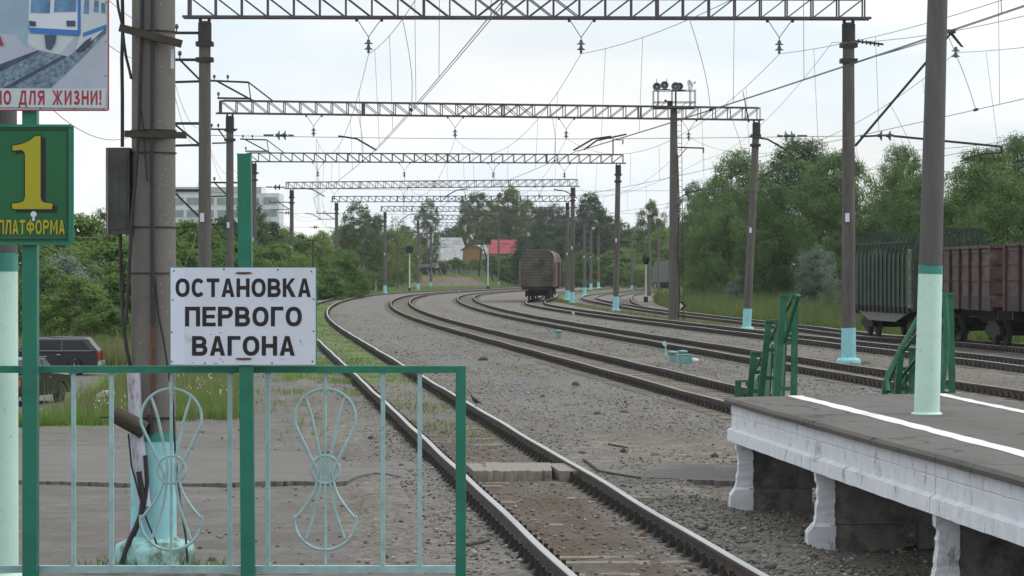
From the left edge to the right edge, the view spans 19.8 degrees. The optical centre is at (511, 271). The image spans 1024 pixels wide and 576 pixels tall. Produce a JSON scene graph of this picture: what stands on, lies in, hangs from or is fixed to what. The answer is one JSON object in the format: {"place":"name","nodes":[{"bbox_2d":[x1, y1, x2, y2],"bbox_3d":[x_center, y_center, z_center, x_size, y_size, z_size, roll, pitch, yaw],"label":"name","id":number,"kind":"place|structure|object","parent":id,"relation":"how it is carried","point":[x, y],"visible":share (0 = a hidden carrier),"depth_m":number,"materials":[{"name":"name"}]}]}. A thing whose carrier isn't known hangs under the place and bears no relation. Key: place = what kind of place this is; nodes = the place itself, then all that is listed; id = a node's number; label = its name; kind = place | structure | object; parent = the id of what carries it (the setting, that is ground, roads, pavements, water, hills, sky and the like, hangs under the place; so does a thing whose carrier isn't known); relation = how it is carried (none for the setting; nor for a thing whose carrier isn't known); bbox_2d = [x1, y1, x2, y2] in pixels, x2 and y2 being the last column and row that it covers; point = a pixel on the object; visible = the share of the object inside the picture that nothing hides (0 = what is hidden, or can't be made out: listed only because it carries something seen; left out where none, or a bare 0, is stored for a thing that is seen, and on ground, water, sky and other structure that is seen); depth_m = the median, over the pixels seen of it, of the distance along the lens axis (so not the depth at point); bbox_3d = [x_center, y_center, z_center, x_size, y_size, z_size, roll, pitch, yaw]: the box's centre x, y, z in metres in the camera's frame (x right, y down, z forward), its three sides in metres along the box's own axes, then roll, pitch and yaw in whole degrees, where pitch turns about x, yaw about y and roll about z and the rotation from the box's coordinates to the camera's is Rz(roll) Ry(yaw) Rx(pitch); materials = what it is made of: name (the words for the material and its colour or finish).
{"place":"outdoors","nodes":[
{"label":"outdoors","id":0,"kind":"place"},
{"bbox_2d":[18,323,130,365],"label":"tall grass","id":1,"kind":"structure","parent":0,"point":[113,352],"depth_m":121.59,"materials":[{"name":"green plant"}]},
{"bbox_2d":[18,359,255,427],"bbox_3d":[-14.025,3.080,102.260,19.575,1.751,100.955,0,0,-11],"label":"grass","id":2,"kind":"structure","parent":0,"point":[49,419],"depth_m":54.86,"materials":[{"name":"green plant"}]},
{"bbox_2d":[317,273,574,297],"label":"tall grass","id":3,"kind":"structure","parent":0,"point":[433,287],"depth_m":507.26,"materials":[{"name":"green plant"}]},
{"bbox_2d":[17,0,1023,266],"label":"sky","id":4,"kind":"structure","parent":0,"point":[509,61],"materials":[{"name":"white"}]},
{"bbox_2d":[18,276,1023,575],"bbox_3d":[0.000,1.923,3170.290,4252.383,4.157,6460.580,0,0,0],"label":"ground","id":5,"kind":"structure","parent":0,"point":[92,512],"depth_m":43.77,"materials":[{"name":"grey gravel"}]},
{"bbox_2d":[17,245,60,296],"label":"shrub","id":6,"kind":"object","parent":5,"relation":"on","point":[43,252],"visible":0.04,"depth_m":148.65,"materials":[{"name":"green plant"}]},
{"bbox_2d":[18,356,70,401],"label":"parked car","id":7,"kind":"object","parent":5,"relation":"on","point":[57,381],"visible":0.33,"depth_m":87.71,"materials":[{"name":"paint"}]},
{"bbox_2d":[18,257,85,337],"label":"shrub","id":8,"kind":"object","parent":5,"relation":"on","point":[50,276],"visible":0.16,"depth_m":139.36,"materials":[{"name":"green plant"}]},
{"bbox_2d":[18,336,105,375],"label":"estate car","id":9,"kind":"object","parent":5,"relation":"on","point":[67,351],"visible":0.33,"depth_m":111.25,"materials":[{"name":"blue paint"}]},
{"bbox_2d":[18,249,106,331],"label":"silver shrub","id":10,"kind":"object","parent":5,"relation":"on","point":[67,264],"visible":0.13,"depth_m":144.63,"materials":[{"name":"green plant"}]},
{"bbox_2d":[18,240,109,277],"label":"shrub","id":11,"kind":"object","parent":5,"relation":"on","point":[68,249],"visible":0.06,"depth_m":151.33,"materials":[{"name":"green plant"}]},
{"bbox_2d":[19,275,121,343],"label":"shrub","id":12,"kind":"object","parent":5,"relation":"on","point":[82,288],"visible":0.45,"depth_m":135.21,"materials":[{"name":"green plant"}]},
{"bbox_2d":[52,213,128,271],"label":"shrub","id":13,"kind":"object","parent":5,"relation":"on","point":[82,225],"visible":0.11,"depth_m":157.51,"materials":[{"name":"green plant"}]},
{"bbox_2d":[68,231,128,300],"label":"shrub","id":14,"kind":"object","parent":5,"relation":"on","point":[99,249],"visible":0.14,"depth_m":147.04,"materials":[{"name":"green plant"}]},
{"bbox_2d":[70,298,130,346],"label":"shrub","id":15,"kind":"object","parent":5,"relation":"on","point":[112,314],"visible":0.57,"depth_m":131.50,"materials":[{"name":"green plant"}]},
{"bbox_2d":[79,266,130,335],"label":"shrub","id":16,"kind":"object","parent":5,"relation":"on","point":[113,284],"visible":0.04,"depth_m":137.31,"materials":[{"name":"green plant"}]},
{"bbox_2d":[18,354,255,422],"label":"tall grass","id":17,"kind":"structure","parent":5,"relation":"on","point":[119,386],"depth_m":60.01,"materials":[{"name":"green plant"}]},
{"bbox_2d":[100,0,194,564],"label":"utility pole","id":18,"kind":"object","parent":5,"relation":"on","point":[141,192],"visible":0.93,"depth_m":27.11,"materials":[{"name":"concrete"}]},
{"bbox_2d":[114,153,126,228],"bbox_3d":[-3.625,-0.750,27.143,0.122,0.704,0.012,0,0,0],"label":"door","id":19,"kind":"structure","parent":18,"relation":"in","point":[120,168],"depth_m":27.14,"materials":[{"name":"metal"}]},
{"bbox_2d":[108,237,220,274],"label":"shrub","id":20,"kind":"object","parent":5,"relation":"on","point":[193,255],"visible":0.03,"depth_m":150.03,"materials":[{"name":"green plant"}]},
{"bbox_2d":[176,218,237,266],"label":"shrub","id":21,"kind":"object","parent":5,"relation":"on","point":[184,228],"visible":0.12,"depth_m":189.27,"materials":[{"name":"green plant"}]},
{"bbox_2d":[176,187,283,245],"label":"office block","id":22,"kind":"structure","parent":5,"relation":"on","point":[218,207],"depth_m":800.00,"materials":[{"name":"grey concrete"}]},
{"bbox_2d":[18,446,442,487],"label":"walkway","id":23,"kind":"structure","parent":5,"relation":"on","point":[206,468],"depth_m":40.31,"materials":[{"name":"concrete"}]},
{"bbox_2d":[217,241,276,266],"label":"shrub","id":24,"kind":"object","parent":5,"relation":"on","point":[256,259],"visible":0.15,"depth_m":199.53,"materials":[{"name":"green plant"}]},
{"bbox_2d":[236,202,274,258],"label":"birch tree","id":25,"kind":"object","parent":5,"relation":"on","point":[262,237],"visible":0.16,"depth_m":269.93,"materials":[{"name":"green plant"}]},
{"bbox_2d":[39,574,471,575],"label":"platform end","id":26,"kind":"structure","parent":5,"relation":"on","point":[256,574],"depth_m":14.71,"materials":[{"name":"concrete"}]},
{"bbox_2d":[0,111,21,575],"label":"platform pole","id":27,"kind":"object","parent":26,"relation":"on","point":[9,523],"visible":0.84,"depth_m":14.57,"materials":[{"name":"green paint"}]},
{"bbox_2d":[0,111,73,575],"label":"platform number sign","id":28,"kind":"object","parent":26,"relation":"on","point":[36,184],"visible":1,"depth_m":14.29,"materials":[{"name":"green metal"}]},
{"bbox_2d":[0,0,108,110],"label":"warning poster","id":29,"kind":"object","parent":28,"relation":"attached to","point":[54,55],"visible":1,"depth_m":14.28,"materials":[{"name":"white metal"}]},
{"bbox_2d":[31,0,104,13],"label":"printed window","id":30,"kind":"structure","parent":29,"relation":"in","point":[37,6],"depth_m":14.27,"materials":[{"name":"blue paint"}]},
{"bbox_2d":[0,366,465,575],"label":"platform railing","id":31,"kind":"object","parent":26,"relation":"on","point":[459,568],"visible":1,"depth_m":14.39,"materials":[{"name":"green metal"}]},
{"bbox_2d":[169,154,316,575],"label":"stop board","id":32,"kind":"object","parent":26,"relation":"on","point":[245,316],"visible":1,"depth_m":14.29,"materials":[{"name":"white metal"}]},
{"bbox_2d":[257,241,326,288],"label":"shrub","id":33,"kind":"object","parent":5,"relation":"on","point":[280,257],"visible":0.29,"depth_m":249.24,"materials":[{"name":"green plant"}]},
{"bbox_2d":[279,231,342,299],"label":"shrub","id":34,"kind":"object","parent":5,"relation":"on","point":[300,248],"visible":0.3,"depth_m":284.23,"materials":[{"name":"green plant"}]},
{"bbox_2d":[254,346,392,438],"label":"weeds","id":35,"kind":"object","parent":5,"relation":"on","point":[294,376],"visible":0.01,"depth_m":67.71,"materials":[{"name":"green plant"}]},
{"bbox_2d":[305,229,343,272],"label":"light green tree","id":36,"kind":"object","parent":5,"relation":"on","point":[326,243],"visible":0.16,"depth_m":319.35,"materials":[{"name":"green plant"}]},
{"bbox_2d":[318,273,349,299],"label":"shrub","id":37,"kind":"object","parent":5,"relation":"on","point":[336,281],"visible":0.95,"depth_m":284.44,"materials":[{"name":"green plant"}]},
{"bbox_2d":[324,248,382,298],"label":"shrub","id":38,"kind":"object","parent":5,"relation":"on","point":[343,257],"visible":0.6,"depth_m":299.30,"materials":[{"name":"green plant"}]},
{"bbox_2d":[334,200,383,285],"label":"birch tree","id":39,"kind":"object","parent":5,"relation":"on","point":[361,251],"visible":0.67,"depth_m":371.46,"materials":[{"name":"green plant"}]},
{"bbox_2d":[357,212,395,290],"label":"birch tree","id":40,"kind":"object","parent":5,"relation":"on","point":[381,234],"visible":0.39,"depth_m":384.37,"materials":[{"name":"green plant"}]},
{"bbox_2d":[373,226,415,288],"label":"light green tree","id":41,"kind":"object","parent":5,"relation":"on","point":[393,281],"visible":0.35,"depth_m":468.87,"materials":[{"name":"green plant"}]},
{"bbox_2d":[381,216,416,288],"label":"sparse tree","id":42,"kind":"object","parent":5,"relation":"on","point":[397,252],"visible":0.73,"depth_m":429.92,"materials":[{"name":"green plant"}]},
{"bbox_2d":[394,230,426,280],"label":"light green tree","id":43,"kind":"object","parent":5,"relation":"on","point":[414,272],"visible":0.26,"depth_m":518.86,"materials":[{"name":"green plant"}]},
{"bbox_2d":[268,179,581,302],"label":"catenary portal","id":44,"kind":"object","parent":5,"relation":"on","point":[571,247],"visible":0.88,"depth_m":263.08,"materials":[{"name":"paint"}]},
{"bbox_2d":[317,301,532,441],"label":"weeds","id":45,"kind":"object","parent":5,"relation":"on","point":[405,403],"visible":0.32,"depth_m":64.30,"materials":[{"name":"green plant"}]},
{"bbox_2d":[411,197,444,267],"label":"birch tree","id":46,"kind":"object","parent":5,"relation":"on","point":[424,226],"visible":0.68,"depth_m":569.29,"materials":[{"name":"green plant"}]},
{"bbox_2d":[234,134,630,310],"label":"catenary portal","id":47,"kind":"object","parent":5,"relation":"on","point":[617,181],"visible":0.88,"depth_m":203.76,"materials":[{"name":"paint"}]},
{"bbox_2d":[316,195,570,299],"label":"catenary portal","id":48,"kind":"object","parent":5,"relation":"on","point":[567,213],"visible":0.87,"depth_m":316.81,"materials":[{"name":"paint"}]},
{"bbox_2d":[432,238,464,267],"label":"grey house","id":49,"kind":"structure","parent":5,"relation":"on","point":[448,252],"depth_m":599.40,"materials":[{"name":"stone"}]},
{"bbox_2d":[448,191,501,263],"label":"broadleaf tree","id":50,"kind":"object","parent":5,"relation":"on","point":[477,237],"visible":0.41,"depth_m":639.31,"materials":[{"name":"green plant"}]},
{"bbox_2d":[366,206,589,295],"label":"catenary portal","id":51,"kind":"object","parent":5,"relation":"on","point":[491,211],"visible":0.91,"depth_m":368.34,"materials":[{"name":"paint"}]},
{"bbox_2d":[211,74,785,328],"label":"catenary portal","id":52,"kind":"object","parent":5,"relation":"on","point":[230,129],"visible":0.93,"depth_m":143.24,"materials":[{"name":"paint"}]},
{"bbox_2d":[402,215,594,290],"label":"catenary portal","id":53,"kind":"object","parent":5,"relation":"on","point":[484,219],"visible":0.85,"depth_m":425.86,"materials":[{"name":"paint"}]},
{"bbox_2d":[489,240,519,265],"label":"red roof house","id":54,"kind":"structure","parent":5,"relation":"on","point":[503,249],"depth_m":605.32,"materials":[{"name":"metal"}]},
{"bbox_2d":[478,185,531,244],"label":"broadleaf tree","id":55,"kind":"object","parent":5,"relation":"on","point":[510,232],"visible":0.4,"depth_m":647.96,"materials":[{"name":"green plant"}]},
{"bbox_2d":[419,222,602,287],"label":"catenary portal","id":56,"kind":"object","parent":5,"relation":"on","point":[598,259],"visible":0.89,"depth_m":488.42,"materials":[{"name":"paint"}]},
{"bbox_2d":[509,235,529,284],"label":"dark tree","id":57,"kind":"object","parent":5,"relation":"on","point":[516,258],"visible":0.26,"depth_m":559.17,"materials":[{"name":"green plant"}]},
{"bbox_2d":[519,230,552,257],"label":"dark tree","id":58,"kind":"object","parent":5,"relation":"on","point":[543,242],"visible":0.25,"depth_m":544.26,"materials":[{"name":"green plant"}]},
{"bbox_2d":[317,283,768,575],"bbox_3d":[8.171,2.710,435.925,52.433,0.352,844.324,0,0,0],"label":"railway track","id":59,"kind":"structure","parent":5,"relation":"on","point":[514,534],"depth_m":34.67,"materials":[{"name":"metal"}]},
{"bbox_2d":[466,463,578,481],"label":"crossing slab","id":60,"kind":"structure","parent":59,"relation":"on","point":[504,472],"depth_m":38.07,"materials":[{"name":"concrete"}]},
{"bbox_2d":[521,206,569,242],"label":"dark tree","id":61,"kind":"object","parent":5,"relation":"on","point":[544,220],"visible":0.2,"depth_m":598.74,"materials":[{"name":"green plant"}]},
{"bbox_2d":[384,286,771,420],"bbox_3d":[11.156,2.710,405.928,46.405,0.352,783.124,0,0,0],"label":"railway track","id":62,"kind":"structure","parent":5,"relation":"on","point":[678,396],"depth_m":84.42,"materials":[{"name":"metal"}]},
{"bbox_2d":[561,249,612,287],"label":"shrub","id":63,"kind":"object","parent":5,"relation":"on","point":[578,279],"visible":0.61,"depth_m":518.05,"materials":[{"name":"green plant"}]},
{"bbox_2d":[175,0,1002,364],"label":"catenary portal","id":64,"kind":"object","parent":5,"relation":"on","point":[205,44],"visible":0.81,"depth_m":87.73,"materials":[{"name":"paint"}]},
{"bbox_2d":[313,0,506,249],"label":"overhead line","id":65,"kind":"object","parent":64,"relation":"hanging from","point":[411,109],"visible":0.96,"depth_m":72.05,"materials":[{"name":"metal"}]},
{"bbox_2d":[402,0,1023,249],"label":"overhead line","id":66,"kind":"object","parent":64,"relation":"hanging from","point":[948,31],"visible":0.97,"depth_m":65.37,"materials":[{"name":"metal"}]},
{"bbox_2d":[465,0,1021,249],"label":"overhead line","id":67,"kind":"object","parent":64,"relation":"hanging from","point":[976,109],"visible":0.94,"depth_m":86.47,"materials":[{"name":"metal"}]},
{"bbox_2d":[539,47,1023,249],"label":"overhead line","id":68,"kind":"object","parent":64,"relation":"hanging from","point":[917,160],"visible":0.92,"depth_m":114.48,"materials":[{"name":"metal"}]},
{"bbox_2d":[569,192,613,277],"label":"dark tree","id":69,"kind":"object","parent":5,"relation":"on","point":[596,206],"visible":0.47,"depth_m":558.59,"materials":[{"name":"green plant"}]},
{"bbox_2d":[589,246,653,287],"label":"shrub","id":70,"kind":"object","parent":5,"relation":"on","point":[625,264],"visible":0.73,"depth_m":517.76,"materials":[{"name":"green plant"}]},
{"bbox_2d":[611,289,663,310],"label":"railway track","id":71,"kind":"structure","parent":5,"relation":"on","point":[631,301],"depth_m":309.81,"materials":[{"name":"metal"}]},
{"bbox_2d":[653,260,668,288],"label":"boxcar","id":72,"kind":"object","parent":71,"relation":"on","point":[664,273],"visible":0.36,"depth_m":467.13,"materials":[{"name":"grey metal"}]},
{"bbox_2d":[633,199,668,285],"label":"broadleaf tree","id":73,"kind":"object","parent":5,"relation":"on","point":[652,216],"visible":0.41,"depth_m":559.48,"materials":[{"name":"green plant"}]},
{"bbox_2d":[638,227,684,287],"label":"light green tree","id":74,"kind":"object","parent":5,"relation":"on","point":[654,240],"visible":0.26,"depth_m":543.83,"materials":[{"name":"green plant"}]},
{"bbox_2d":[593,461,736,485],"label":"walkway","id":75,"kind":"structure","parent":5,"relation":"on","point":[717,475],"depth_m":39.69,"materials":[{"name":"concrete"}]},
{"bbox_2d":[653,79,703,319],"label":"loudspeaker mast","id":76,"kind":"object","parent":5,"relation":"on","point":[674,287],"visible":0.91,"depth_m":167.76,"materials":[{"name":"concrete"}]},
{"bbox_2d":[668,180,707,282],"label":"birch tree","id":77,"kind":"object","parent":5,"relation":"on","point":[681,261],"visible":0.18,"depth_m":299.52,"materials":[{"name":"green plant"}]},
{"bbox_2d":[666,182,741,291],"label":"willow tree","id":78,"kind":"object","parent":5,"relation":"on","point":[692,261],"visible":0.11,"depth_m":291.67,"materials":[{"name":"green plant"}]},
{"bbox_2d":[678,144,781,296],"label":"willow tree","id":79,"kind":"object","parent":5,"relation":"on","point":[720,227],"visible":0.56,"depth_m":270.32,"materials":[{"name":"green plant"}]},
{"bbox_2d":[452,284,1023,402],"bbox_3d":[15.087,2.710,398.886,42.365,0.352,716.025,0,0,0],"label":"railway track","id":80,"kind":"structure","parent":5,"relation":"on","point":[843,374],"depth_m":98.64,"materials":[{"name":"metal"}]},
{"bbox_2d":[723,277,753,300],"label":"silver shrub","id":81,"kind":"object","parent":5,"relation":"on","point":[737,285],"visible":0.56,"depth_m":237.69,"materials":[{"name":"green plant"}]},
{"bbox_2d":[725,201,798,296],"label":"willow tree","id":82,"kind":"object","parent":5,"relation":"on","point":[743,265],"visible":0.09,"depth_m":249.30,"materials":[{"name":"green plant"}]},
{"bbox_2d":[519,284,1023,375],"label":"railway track","id":83,"kind":"structure","parent":5,"relation":"on","point":[1010,365],"depth_m":120.84,"materials":[{"name":"metal"}]},
{"bbox_2d":[519,247,557,300],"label":"boxcar","id":84,"kind":"object","parent":83,"relation":"on","point":[538,271],"visible":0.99,"depth_m":262.48,"materials":[{"name":"brown metal"}]},
{"bbox_2d":[577,287,1023,355],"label":"railway track","id":85,"kind":"structure","parent":5,"relation":"on","point":[989,346],"depth_m":145.05,"materials":[{"name":"metal"}]},
{"bbox_2d":[855,228,986,339],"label":"timber wagon","id":86,"kind":"object","parent":85,"relation":"on","point":[886,290],"visible":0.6,"depth_m":121.19,"materials":[{"name":"grey metal"}]},
{"bbox_2d":[942,245,1023,345],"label":"gondola wagon","id":87,"kind":"object","parent":85,"relation":"on","point":[972,278],"visible":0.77,"depth_m":102.94,"materials":[{"name":"brown metal"}]},
{"bbox_2d":[1003,242,1023,319],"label":"gondola wagon","id":88,"kind":"object","parent":85,"relation":"on","point":[1013,277],"visible":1,"depth_m":96.93,"materials":[{"name":"brown metal"}]},
{"bbox_2d":[728,133,875,298],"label":"willow tree","id":89,"kind":"object","parent":5,"relation":"on","point":[774,256],"visible":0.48,"depth_m":236.21,"materials":[{"name":"green plant"}]},
{"bbox_2d":[790,242,841,305],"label":"silver shrub","id":90,"kind":"object","parent":5,"relation":"on","point":[815,266],"visible":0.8,"depth_m":205.28,"materials":[{"name":"green plant"}]},
{"bbox_2d":[820,227,841,300],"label":"willow tree","id":91,"kind":"object","parent":5,"relation":"on","point":[836,245],"visible":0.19,"depth_m":211.53,"materials":[{"name":"green plant"}]},
{"bbox_2d":[776,145,886,297],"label":"willow tree","id":92,"kind":"object","parent":5,"relation":"on","point":[819,208],"visible":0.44,"depth_m":223.17,"materials":[{"name":"green plant"}]},
{"bbox_2d":[735,293,955,396],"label":"platform stairs","id":93,"kind":"structure","parent":5,"relation":"on","point":[760,386],"depth_m":38.58,"materials":[{"name":"green metal"}]},
{"bbox_2d":[835,216,884,296],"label":"willow tree","id":94,"kind":"object","parent":5,"relation":"on","point":[863,229],"visible":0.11,"depth_m":194.54,"materials":[{"name":"green plant"}]},
{"bbox_2d":[724,393,1023,575],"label":"station platform","id":95,"kind":"structure","parent":5,"relation":"on","point":[877,471],"depth_m":29.47,"materials":[{"name":"concrete"}]},
{"bbox_2d":[911,0,947,414],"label":"platform pole","id":96,"kind":"object","parent":95,"relation":"on","point":[928,352],"visible":1,"depth_m":31.30,"materials":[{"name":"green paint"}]},
{"bbox_2d":[855,139,921,245],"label":"willow tree","id":97,"kind":"object","parent":5,"relation":"on","point":[897,174],"visible":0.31,"depth_m":195.26,"materials":[{"name":"green plant"}]},
{"bbox_2d":[865,171,950,266],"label":"willow tree","id":98,"kind":"object","parent":5,"relation":"on","point":[904,214],"visible":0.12,"depth_m":181.13,"materials":[{"name":"green plant"}]},
{"bbox_2d":[892,192,995,298],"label":"willow tree","id":99,"kind":"object","parent":5,"relation":"on","point":[955,219],"visible":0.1,"depth_m":155.42,"materials":[{"name":"green plant"}]},
{"bbox_2d":[917,143,1022,299],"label":"willow tree","id":100,"kind":"object","parent":5,"relation":"on","point":[967,187],"visible":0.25,"depth_m":166.82,"materials":[{"name":"green plant"}]},
{"bbox_2d":[958,173,1023,245],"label":"willow tree","id":101,"kind":"object","parent":5,"relation":"on","point":[1001,203],"visible":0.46,"depth_m":147.31,"materials":[{"name":"green plant"}]},
{"bbox_2d":[964,130,1023,214],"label":"willow tree","id":102,"kind":"object","parent":5,"relation":"on","point":[1013,149],"visible":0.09,"depth_m":171.74,"materials":[{"name":"green plant"}]},
{"bbox_2d":[553,297,754,328],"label":"tall grass","id":103,"kind":"structure","parent":0,"point":[602,308],"depth_m":186.43,"materials":[{"name":"green plant"}]},
{"bbox_2d":[651,284,1023,342],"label":"tall grass","id":104,"kind":"structure","parent":0,"point":[755,303],"depth_m":200.28,"materials":[{"name":"green plant"}]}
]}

